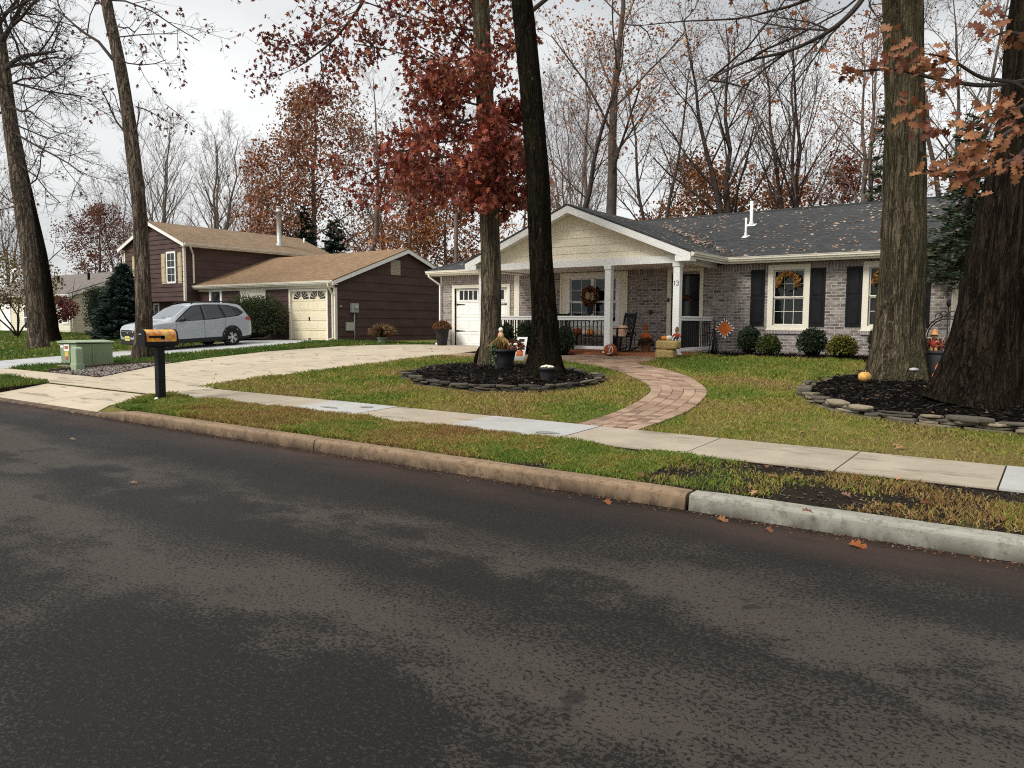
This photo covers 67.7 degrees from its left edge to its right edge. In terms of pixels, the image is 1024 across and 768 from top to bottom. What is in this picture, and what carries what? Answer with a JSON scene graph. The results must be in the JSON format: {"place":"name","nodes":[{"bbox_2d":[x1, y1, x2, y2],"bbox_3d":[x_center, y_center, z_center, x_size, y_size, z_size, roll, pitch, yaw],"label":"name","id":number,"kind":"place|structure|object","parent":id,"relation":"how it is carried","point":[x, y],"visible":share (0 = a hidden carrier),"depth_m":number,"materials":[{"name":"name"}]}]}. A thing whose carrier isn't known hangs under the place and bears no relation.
{"place":"outdoors","nodes":[
{"label":"outdoors","id":0,"kind":"place"},
{"bbox_2d":[0,384,140,411],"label":"driveway apron","id":1,"kind":"object","parent":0,"point":[97,400],"visible":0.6,"depth_m":15.08,"materials":[{"name":"concrete"}]},
{"bbox_2d":[0,369,212,393],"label":"pavement crossing","id":2,"kind":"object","parent":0,"point":[115,384],"visible":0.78,"depth_m":16.93,"materials":[{"name":"concrete"}]},
{"bbox_2d":[0,340,307,368],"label":"driveway","id":3,"kind":"structure","parent":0,"point":[5,364],"depth_m":27.65,"materials":[{"name":"grey concrete"}]},
{"bbox_2d":[120,301,251,350],"bbox_3d":[-12.300,-2.242,28.872,2.251,1.757,4.644,4,9,36],"label":"parked car","id":4,"kind":"object","parent":3,"relation":"on","point":[208,322],"visible":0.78,"depth_m":28.53,"materials":[{"name":"silver metal"}]},
{"bbox_2d":[101,344,478,388],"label":"driveway","id":5,"kind":"structure","parent":0,"point":[196,373],"depth_m":21.39,"materials":[{"name":"concrete"}]},
{"bbox_2d":[432,320,451,345],"bbox_3d":[-2.473,-1.819,27.025,0.707,0.913,0.705,1,5,8],"label":"flower planter","id":6,"kind":"object","parent":5,"relation":"on","point":[441,328],"visible":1,"depth_m":26.86,"materials":[{"name":"black plastic"}]},
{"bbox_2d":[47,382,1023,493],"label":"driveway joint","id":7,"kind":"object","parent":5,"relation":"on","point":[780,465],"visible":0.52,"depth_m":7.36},
{"bbox_2d":[0,0,1009,286],"label":"sky","id":8,"kind":"structure","parent":0,"point":[211,87],"materials":[{"name":"white"}]},
{"bbox_2d":[0,401,1023,767],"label":"road","id":9,"kind":"structure","parent":0,"point":[188,599],"depth_m":4.09,"materials":[{"name":"grey asphalt"}]},
{"bbox_2d":[0,397,97,414],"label":"curb","id":10,"kind":"object","parent":9,"relation":"on","point":[58,408],"visible":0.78,"depth_m":13.96,"materials":[{"name":"concrete"}]},
{"bbox_2d":[88,411,692,509],"bbox_3d":[-2.801,0.759,9.873,10.780,0.207,0.191,4,6,36],"label":"kerb weathered","id":11,"kind":"object","parent":9,"relation":"on","point":[642,492],"visible":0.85,"depth_m":8.32,"materials":[{"name":"beige concrete"}]},
{"bbox_2d":[0,201,1023,569],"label":"fallen leaves","id":12,"kind":"object","parent":9,"relation":"on","point":[732,461],"depth_m":7.28,"materials":[{"name":"brown plant"}]},
{"bbox_2d":[688,490,1023,563],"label":"pale kerb","id":13,"kind":"structure","parent":9,"relation":"on","point":[1003,546],"depth_m":5.81,"materials":[{"name":"grey concrete"}]},
{"bbox_2d":[0,330,1023,532],"bbox_3d":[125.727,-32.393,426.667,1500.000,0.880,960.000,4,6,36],"label":"lawn","id":14,"kind":"structure","parent":0,"point":[907,450],"depth_m":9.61,"materials":[{"name":"green plant"}]},
{"bbox_2d":[0,158,46,283],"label":"bare tree","id":15,"kind":"object","parent":14,"relation":"on","point":[14,247],"visible":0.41,"depth_m":106.02,"materials":[{"name":"brown plant"}]},
{"bbox_2d":[0,187,49,285],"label":"tree","id":16,"kind":"object","parent":14,"relation":"on","point":[5,230],"visible":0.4,"depth_m":92.91,"materials":[{"name":"brown plant"}]},
{"bbox_2d":[0,248,82,336],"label":"ornamental tree","id":17,"kind":"object","parent":14,"relation":"on","point":[7,298],"visible":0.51,"depth_m":40.58,"materials":[{"name":"red plant"}]},
{"bbox_2d":[0,129,89,341],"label":"shadowed oak","id":18,"kind":"object","parent":14,"relation":"on","point":[53,331],"visible":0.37,"depth_m":35.10,"materials":[{"name":"brown plant"}]},
{"bbox_2d":[0,272,113,332],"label":"cream house","id":19,"kind":"structure","parent":14,"relation":"on","point":[87,280],"depth_m":51.81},
{"bbox_2d":[0,301,11,329],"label":"door","id":20,"kind":"structure","parent":19,"relation":"in","point":[7,312],"depth_m":54.46,"materials":[{"name":"white paint"}]},
{"bbox_2d":[0,0,129,347],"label":"leaning oak","id":21,"kind":"object","parent":14,"relation":"on","point":[37,335],"visible":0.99,"depth_m":30.19,"materials":[{"name":"brown plant"}]},
{"bbox_2d":[54,295,79,322],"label":"japanese maple","id":22,"kind":"object","parent":14,"relation":"on","point":[66,313],"visible":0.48,"depth_m":46.72,"materials":[{"name":"red plant"}]},
{"bbox_2d":[57,340,114,366],"bbox_3d":[-11.979,-0.832,21.522,1.140,0.820,1.140,4,6,36],"label":"utility cabinet","id":23,"kind":"object","parent":14,"relation":"on","point":[95,352],"visible":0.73,"depth_m":21.23,"materials":[{"name":"metal"}]},
{"bbox_2d":[47,197,132,274],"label":"tree","id":24,"kind":"object","parent":14,"relation":"on","point":[98,213],"visible":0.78,"depth_m":83.31,"materials":[{"name":"red plant"}]},
{"bbox_2d":[78,284,107,327],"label":"shrub","id":25,"kind":"object","parent":14,"relation":"on","point":[93,296],"visible":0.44,"depth_m":40.93,"materials":[{"name":"green plant"}]},
{"bbox_2d":[50,361,171,376],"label":"gravel","id":26,"kind":"structure","parent":14,"relation":"on","point":[90,371],"depth_m":20.12,"materials":[{"name":"grey gravel"}]},
{"bbox_2d":[70,347,84,369],"bbox_3d":[-11.717,-0.681,20.548,0.340,0.639,0.230,4,6,36],"label":"cable pedestal","id":27,"kind":"object","parent":26,"relation":"on","point":[76,358],"visible":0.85,"depth_m":20.45,"materials":[{"name":"plastic"}]},
{"bbox_2d":[47,359,179,372],"bbox_3d":[-11.124,-0.527,21.378,0.468,0.262,3.462,5,6,44],"label":"timber edging","id":28,"kind":"object","parent":14,"relation":"on","point":[86,366],"visible":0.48,"depth_m":21.33,"materials":[{"name":"wood"}]},
{"bbox_2d":[78,159,152,271],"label":"bare tree","id":29,"kind":"object","parent":14,"relation":"on","point":[108,253],"visible":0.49,"depth_m":93.58,"materials":[{"name":"brown plant"}]},
{"bbox_2d":[84,262,155,339],"bbox_3d":[-18.437,-3.841,36.261,3.402,3.868,3.496,4,6,36],"label":"spruce","id":30,"kind":"object","parent":14,"relation":"on","point":[116,302],"visible":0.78,"depth_m":35.54,"materials":[{"name":"green plant"}]},
{"bbox_2d":[23,0,241,358],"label":"slender oak","id":31,"kind":"object","parent":14,"relation":"on","point":[143,303],"visible":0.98,"depth_m":23.30,"materials":[{"name":"brown plant"}]},
{"bbox_2d":[94,94,204,237],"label":"bare tree","id":32,"kind":"object","parent":14,"relation":"on","point":[165,167],"visible":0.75,"depth_m":68.74,"materials":[{"name":"grey plant"}]},
{"bbox_2d":[173,109,260,231],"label":"bare tree","id":33,"kind":"object","parent":14,"relation":"on","point":[215,211],"visible":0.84,"depth_m":66.29,"materials":[{"name":"grey plant"}]},
{"bbox_2d":[211,131,283,234],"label":"bare tree","id":34,"kind":"object","parent":14,"relation":"on","point":[249,206],"visible":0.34,"depth_m":80.50,"materials":[{"name":"brown plant"}]},
{"bbox_2d":[225,293,289,337],"bbox_3d":[-11.137,-2.976,33.089,2.983,1.977,2.750,4,6,36],"label":"round shrub","id":35,"kind":"object","parent":14,"relation":"on","point":[263,314],"visible":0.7,"depth_m":32.53,"materials":[{"name":"green plant"}]},
{"bbox_2d":[117,206,439,340],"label":"brown house","id":36,"kind":"structure","parent":14,"relation":"on","point":[322,294],"depth_m":35.79,"materials":[{"name":"wood"}]},
{"bbox_2d":[166,251,176,283],"bbox_3d":[-16.748,-5.724,37.469,0.827,1.554,0.040,4,6,36],"label":"window","id":37,"kind":"structure","parent":36,"relation":"in","point":[170,256],"depth_m":37.47,"materials":[{"name":"white paint"}]},
{"bbox_2d":[292,291,325,339],"bbox_3d":[-8.720,-2.965,32.865,2.357,2.135,0.070,4,6,36],"label":"garage door","id":38,"kind":"structure","parent":36,"relation":"in","point":[310,306],"depth_m":32.86,"materials":[{"name":"beige metal"}]},
{"bbox_2d":[223,127,359,252],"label":"bronze oak","id":39,"kind":"object","parent":14,"relation":"on","point":[263,166],"visible":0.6,"depth_m":51.88,"materials":[{"name":"brown plant"}]},
{"bbox_2d":[289,205,318,245],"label":"spruce","id":40,"kind":"object","parent":14,"relation":"on","point":[303,233],"visible":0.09,"depth_m":50.63,"materials":[{"name":"green plant"}]},
{"bbox_2d":[241,70,405,252],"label":"bronze oak","id":41,"kind":"object","parent":14,"relation":"on","point":[296,105],"visible":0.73,"depth_m":52.00,"materials":[{"name":"brown plant"}]},
{"bbox_2d":[320,217,347,253],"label":"spruce","id":42,"kind":"object","parent":14,"relation":"on","point":[333,244],"visible":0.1,"depth_m":50.39,"materials":[{"name":"green plant"}]},
{"bbox_2d":[308,100,425,251],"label":"bare tree","id":43,"kind":"object","parent":14,"relation":"on","point":[375,219],"visible":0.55,"depth_m":45.67,"materials":[{"name":"brown plant"}]},
{"bbox_2d":[330,61,421,250],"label":"bare tree","id":44,"kind":"object","parent":14,"relation":"on","point":[375,128],"visible":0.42,"depth_m":54.80,"materials":[{"name":"brown plant"}]},
{"bbox_2d":[367,323,397,342],"bbox_3d":[-4.867,-1.921,28.561,1.173,0.859,1.161,4,6,36],"label":"grass planter","id":45,"kind":"object","parent":14,"relation":"on","point":[381,333],"visible":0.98,"depth_m":28.37,"materials":[{"name":"brown plant"}]},
{"bbox_2d":[348,147,471,264],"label":"orange tree","id":46,"kind":"object","parent":14,"relation":"on","point":[392,245],"visible":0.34,"depth_m":47.56,"materials":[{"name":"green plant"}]},
{"bbox_2d":[387,151,480,266],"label":"orange tree","id":47,"kind":"object","parent":14,"relation":"on","point":[447,222],"visible":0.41,"depth_m":49.11,"materials":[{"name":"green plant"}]},
{"bbox_2d":[409,36,497,262],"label":"bare tree","id":48,"kind":"object","parent":14,"relation":"on","point":[456,237],"visible":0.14,"depth_m":42.41,"materials":[{"name":"brown plant"}]},
{"bbox_2d":[416,364,592,391],"bbox_3d":[-0.357,-0.189,16.575,3.634,0.261,5.827,-2,5,-23],"label":"mulch bed","id":49,"kind":"object","parent":14,"relation":"on","point":[498,371],"visible":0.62,"depth_m":15.93,"materials":[{"name":"black wood"}]},
{"bbox_2d":[231,0,553,365],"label":"red oak","id":50,"kind":"object","parent":49,"relation":"on","point":[489,187],"visible":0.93,"depth_m":18.21,"materials":[{"name":"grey plant"}]},
{"bbox_2d":[489,343,516,368],"bbox_3d":[-0.222,-0.609,17.327,0.651,0.637,0.620,4,6,36],"label":"ivy planter","id":51,"kind":"object","parent":49,"relation":"on","point":[503,358],"visible":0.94,"depth_m":17.14,"materials":[{"name":"black plastic"}]},
{"bbox_2d":[486,327,512,351],"bbox_3d":[-0.263,-0.987,17.532,0.676,0.630,0.674,0,5,0],"label":"raffia scarecrow","id":52,"kind":"object","parent":51,"relation":"in","point":[500,340],"visible":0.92,"depth_m":17.43,"materials":[{"name":"beige plant"}]},
{"bbox_2d":[514,337,527,360],"bbox_3d":[0.208,-0.831,17.984,0.302,0.549,0.165,1,5,12],"label":"plank sign","id":53,"kind":"object","parent":49,"relation":"on","point":[519,355],"visible":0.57,"depth_m":17.95,"materials":[{"name":"white paint"}]},
{"bbox_2d":[512,0,567,375],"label":"dark oak","id":54,"kind":"object","parent":49,"relation":"on","point":[544,348],"visible":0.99,"depth_m":15.68,"materials":[{"name":"brown plant"}]},
{"bbox_2d":[539,365,555,380],"bbox_3d":[0.696,-0.223,15.038,0.332,0.317,0.332,4,6,36],"label":"pebble bucket","id":55,"kind":"object","parent":49,"relation":"on","point":[547,372],"visible":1,"depth_m":14.92,"materials":[{"name":"black plastic"}]},
{"bbox_2d":[475,136,567,240],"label":"orange tree","id":56,"kind":"object","parent":14,"relation":"on","point":[511,233],"visible":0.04,"depth_m":55.26,"materials":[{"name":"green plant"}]},
{"bbox_2d":[468,352,577,354],"bbox_3d":[0.229,-0.894,22.211,3.750,0.082,0.700,4,6,36],"label":"mulch bed","id":57,"kind":"object","parent":14,"relation":"on","point":[527,353],"visible":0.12,"depth_m":21.44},
{"bbox_2d":[502,322,514,348],"bbox_3d":[-0.164,-1.393,22.452,0.560,0.911,0.573,-3,6,-34],"label":"foundation shrub","id":58,"kind":"object","parent":57,"relation":"on","point":[508,332],"visible":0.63,"depth_m":22.31,"materials":[{"name":"green plant"}]},
{"bbox_2d":[513,319,530,351],"bbox_3d":[0.422,-1.390,22.038,0.740,0.966,0.633,4,6,36],"label":"foundation shrub","id":59,"kind":"object","parent":57,"relation":"on","point":[524,328],"visible":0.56,"depth_m":21.88,"materials":[{"name":"green plant"}]},
{"bbox_2d":[559,324,576,353],"bbox_3d":[1.447,-1.265,21.357,0.771,0.846,0.642,4,6,36],"label":"foundation shrub","id":60,"kind":"object","parent":57,"relation":"on","point":[567,339],"visible":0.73,"depth_m":21.17,"materials":[{"name":"green plant"}]},
{"bbox_2d":[518,62,629,212],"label":"bare tree","id":61,"kind":"object","parent":14,"relation":"on","point":[563,197],"visible":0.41,"depth_m":48.09,"materials":[{"name":"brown plant"}]},
{"bbox_2d":[542,11,628,210],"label":"bare tree","id":62,"kind":"object","parent":14,"relation":"on","point":[584,168],"visible":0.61,"depth_m":40.52,"materials":[{"name":"brown plant"}]},
{"bbox_2d":[548,1,654,207],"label":"bare tree","id":63,"kind":"object","parent":14,"relation":"on","point":[587,197],"visible":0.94,"depth_m":33.25,"materials":[{"name":"brown plant"}]},
{"bbox_2d":[533,0,732,214],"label":"grey oak","id":64,"kind":"object","parent":14,"relation":"on","point":[611,205],"visible":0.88,"depth_m":34.54,"materials":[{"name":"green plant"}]},
{"bbox_2d":[570,10,729,219],"bbox_3d":[6.989,-9.938,36.840,8.045,15.640,7.615,4,6,36],"label":"forked tree","id":65,"kind":"object","parent":14,"relation":"on","point":[641,206],"visible":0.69,"depth_m":36.03,"materials":[{"name":"brown plant"}]},
{"bbox_2d":[635,146,761,219],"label":"orange tree","id":66,"kind":"object","parent":14,"relation":"on","point":[701,181],"visible":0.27,"depth_m":40.26,"materials":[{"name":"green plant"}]},
{"bbox_2d":[425,171,980,357],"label":"brick house","id":67,"kind":"structure","parent":14,"relation":"on","point":[651,277],"depth_m":21.40,"materials":[{"name":"grey brick"}]},
{"bbox_2d":[456,288,506,345],"bbox_3d":[-1.075,-2.344,26.710,2.330,2.007,0.100,4,6,36],"label":"garage door","id":68,"kind":"structure","parent":67,"relation":"in","point":[467,305],"depth_m":27.04,"materials":[{"name":"white paint"}]},
{"bbox_2d":[580,285,598,314],"bbox_3d":[2.432,-2.629,23.890,0.667,0.937,0.228,4,6,36],"label":"wreath","id":69,"kind":"object","parent":67,"relation":"attached to","point":[586,297],"visible":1,"depth_m":23.86,"materials":[{"name":"brown plant"}]},
{"bbox_2d":[566,273,619,326],"bbox_3d":[2.543,-2.631,24.000,1.957,1.639,0.140,4,6,36],"label":"window","id":70,"kind":"structure","parent":67,"relation":"in","point":[592,277],"depth_m":24.00,"materials":[{"name":"white paint"}]},
{"bbox_2d":[613,312,638,351],"bbox_3d":[3.095,-1.490,21.855,0.933,1.118,0.650,-2,5,-26],"label":"rocking chair","id":71,"kind":"object","parent":67,"relation":"on","point":[627,316],"visible":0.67,"depth_m":21.77,"materials":[{"name":"black paint"}]},
{"bbox_2d":[681,274,699,350],"bbox_3d":[5.072,-2.119,22.219,0.845,2.292,0.119,4,6,36],"label":"door","id":72,"kind":"structure","parent":67,"relation":"in","point":[690,282],"depth_m":22.13,"materials":[{"name":"black paint"}]},
{"bbox_2d":[775,270,800,291],"bbox_3d":[7.358,-2.745,20.328,0.691,0.571,0.181,4,6,36],"label":"wreath","id":73,"kind":"object","parent":67,"relation":"attached to","point":[785,274],"visible":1,"depth_m":20.30,"materials":[{"name":"orange plant"}]},
{"bbox_2d":[765,263,810,330],"bbox_3d":[7.445,-2.320,20.498,1.141,1.768,0.221,4,6,36],"label":"window","id":74,"kind":"structure","parent":67,"relation":"in","point":[790,310],"depth_m":20.54,"materials":[{"name":"white glass"}]},
{"bbox_2d":[860,261,879,331],"bbox_3d":[9.379,-2.194,19.097,1.141,1.768,0.221,4,6,36],"label":"window","id":75,"kind":"structure","parent":67,"relation":"in","point":[869,292],"depth_m":19.32,"materials":[{"name":"white glass"}]},
{"bbox_2d":[619,0,809,213],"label":"double trunk tree","id":76,"kind":"object","parent":14,"relation":"on","point":[717,194],"visible":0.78,"depth_m":34.52,"materials":[{"name":"brown plant"}]},
{"bbox_2d":[712,156,818,212],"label":"orange tree","id":77,"kind":"object","parent":14,"relation":"on","point":[773,204],"visible":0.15,"depth_m":40.52,"materials":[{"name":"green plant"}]},
{"bbox_2d":[709,0,860,208],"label":"bare tree","id":78,"kind":"object","parent":14,"relation":"on","point":[795,188],"visible":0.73,"depth_m":33.97,"materials":[{"name":"brown plant"}]},
{"bbox_2d":[713,353,867,361],"bbox_3d":[7.715,-0.681,19.208,7.122,0.111,2.156,4,6,36],"label":"mulch bed","id":79,"kind":"object","parent":14,"relation":"on","point":[864,359],"visible":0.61,"depth_m":19.09,"materials":[{"name":"wood"}]},
{"bbox_2d":[714,317,734,338],"bbox_3d":[5.773,-1.303,20.741,0.598,1.024,0.034,4,6,36],"label":"garden flag","id":80,"kind":"object","parent":79,"relation":"on","point":[724,328],"visible":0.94,"depth_m":20.72,"materials":[{"name":"fabric"}]},
{"bbox_2d":[735,325,761,353],"bbox_3d":[6.240,-1.175,20.048,0.706,0.776,0.676,4,6,36],"label":"foundation shrub","id":81,"kind":"object","parent":79,"relation":"on","point":[748,337],"visible":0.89,"depth_m":19.89,"materials":[{"name":"green plant"}]},
{"bbox_2d":[755,333,781,354],"bbox_3d":[6.573,-1.015,19.538,0.666,0.591,0.620,4,6,36],"label":"foundation shrub","id":82,"kind":"object","parent":79,"relation":"on","point":[769,343],"visible":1,"depth_m":19.39,"materials":[{"name":"green plant"}]},
{"bbox_2d":[795,327,827,355],"bbox_3d":[7.514,-1.060,19.104,0.820,0.758,0.729,4,6,36],"label":"foundation shrub","id":83,"kind":"object","parent":79,"relation":"on","point":[812,342],"visible":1,"depth_m":18.94,"materials":[{"name":"green plant"}]},
{"bbox_2d":[825,334,860,356],"bbox_3d":[7.978,-0.918,18.420,0.808,0.585,0.727,4,6,36],"label":"foundation shrub","id":84,"kind":"object","parent":79,"relation":"on","point":[841,345],"visible":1,"depth_m":18.25,"materials":[{"name":"green plant"}]},
{"bbox_2d":[793,144,881,205],"bbox_3d":[15.470,-6.288,34.982,7.410,9.035,6.057,0,5,-5],"label":"red tree","id":85,"kind":"object","parent":14,"relation":"on","point":[852,181],"visible":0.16,"depth_m":34.36,"materials":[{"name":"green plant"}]},
{"bbox_2d":[788,1,944,206],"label":"tree","id":86,"kind":"object","parent":14,"relation":"on","point":[868,167],"visible":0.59,"depth_m":29.17,"materials":[{"name":"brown plant"}]},
{"bbox_2d":[856,108,884,202],"bbox_3d":[13.760,-5.909,28.405,2.853,9.042,2.783,-1,5,-14],"label":"hemlock","id":87,"kind":"object","parent":14,"relation":"on","point":[878,189],"visible":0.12,"depth_m":28.37,"materials":[{"name":"green plant"}]},
{"bbox_2d":[809,375,1023,431],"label":"mulch bed","id":88,"kind":"object","parent":14,"relation":"on","point":[960,409],"visible":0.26,"depth_m":11.38,"materials":[{"name":"black wood"}]},
{"bbox_2d":[412,351,1023,426],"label":"mulch chips","id":89,"kind":"object","parent":88,"relation":"on","point":[586,376],"visible":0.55,"depth_m":14.44,"materials":[{"name":"black plant"}]},
{"bbox_2d":[615,0,936,380],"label":"mossy oak","id":90,"kind":"object","parent":88,"relation":"on","point":[898,349],"visible":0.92,"depth_m":13.56,"materials":[{"name":"brown plant"}]},
{"bbox_2d":[828,0,1023,409],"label":"copper oak","id":91,"kind":"object","parent":88,"relation":"on","point":[980,365],"visible":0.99,"depth_m":10.38,"materials":[{"name":"red plant"}]},
{"bbox_2d":[926,336,947,373],"bbox_3d":[7.832,-0.493,13.972,0.920,0.778,0.534,4,6,36],"label":"trough planter","id":92,"kind":"object","parent":88,"relation":"on","point":[933,357],"visible":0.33,"depth_m":13.86,"materials":[{"name":"grey plastic"}]},
{"bbox_2d":[926,329,942,350],"bbox_3d":[7.675,-0.764,13.869,0.312,0.478,0.187,4,6,36],"label":"scarecrow","id":93,"kind":"object","parent":92,"relation":"in","point":[934,334],"visible":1,"depth_m":13.83,"materials":[{"name":"red fabric"}]},
{"bbox_2d":[926,299,954,341],"bbox_3d":[8.040,-0.859,14.097,0.761,1.430,0.076,4,6,36],"label":"trellis","id":94,"kind":"object","parent":88,"relation":"on","point":[948,303],"visible":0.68,"depth_m":14.08,"materials":[{"name":"black metal"}]},
{"bbox_2d":[940,422,974,426],"bbox_3d":[5.619,0.500,9.610,0.404,0.047,0.133,5,6,43],"label":"edging stone","id":95,"kind":"object","parent":88,"relation":"on","point":[950,423],"visible":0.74,"depth_m":9.59,"materials":[{"name":"stone"}]},
{"bbox_2d":[954,420,979,424],"bbox_3d":[5.658,0.477,9.500,0.288,0.043,0.202,4,6,36],"label":"edging stone","id":96,"kind":"object","parent":95,"relation":"on","point":[962,422],"visible":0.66,"depth_m":9.42,"materials":[{"name":"stone"}]},
{"bbox_2d":[945,415,994,423],"bbox_3d":[5.687,0.433,9.454,0.250,0.063,0.545,-4,6,-43],"label":"edging stone","id":97,"kind":"object","parent":96,"relation":"on","point":[973,419],"visible":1,"depth_m":9.39,"materials":[{"name":"stone"}]},
{"bbox_2d":[852,0,1009,196],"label":"bare tree","id":98,"kind":"object","parent":14,"relation":"on","point":[928,141],"visible":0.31,"depth_m":30.95,"materials":[{"name":"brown plant"}]},
{"bbox_2d":[926,0,1007,184],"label":"bare tree","id":99,"kind":"object","parent":14,"relation":"on","point":[992,20],"visible":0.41,"depth_m":28.11,"materials":[{"name":"brown plant"}]},
{"bbox_2d":[115,402,1023,534],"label":"verge","id":100,"kind":"structure","parent":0,"point":[792,492],"depth_m":6.60,"materials":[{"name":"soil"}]},
{"bbox_2d":[137,329,178,397],"bbox_3d":[-6.285,-0.283,13.556,0.256,1.385,0.635,4,6,36],"label":"mailbox","id":101,"kind":"object","parent":100,"relation":"on","point":[158,340],"visible":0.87,"depth_m":13.52,"materials":[{"name":"black paint"}]},
{"bbox_2d":[449,353,706,429],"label":"path","id":102,"kind":"structure","parent":0,"point":[666,398],"depth_m":13.10,"materials":[{"name":"brown brick"}]},
{"bbox_2d":[655,349,676,358],"bbox_3d":[3.946,-0.777,19.535,0.521,0.244,0.353,4,6,36],"label":"straw bale","id":103,"kind":"object","parent":102,"relation":"on","point":[665,353],"visible":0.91,"depth_m":19.39},
{"bbox_2d":[656,340,680,349],"bbox_3d":[3.994,-1.002,19.483,0.615,0.231,0.358,4,6,36],"label":"straw bale","id":104,"kind":"object","parent":103,"relation":"on","point":[667,344],"visible":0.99,"depth_m":19.33},
{"bbox_2d":[178,389,1004,489],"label":"sidewalk","id":105,"kind":"structure","parent":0,"point":[967,474],"depth_m":8.37,"materials":[{"name":"concrete"}]},
{"bbox_2d":[294,400,1023,492],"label":"sidewalk","id":106,"kind":"structure","parent":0,"point":[1012,479],"depth_m":10.32,"materials":[{"name":"concrete"}]},
{"bbox_2d":[927,113,990,299],"bbox_3d":[10.408,-3.274,17.175,2.906,5.575,2.538,4,6,36],"label":"hemlock","id":107,"kind":"object","parent":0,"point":[958,241],"visible":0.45,"depth_m":17.21,"materials":[{"name":"green plant"}]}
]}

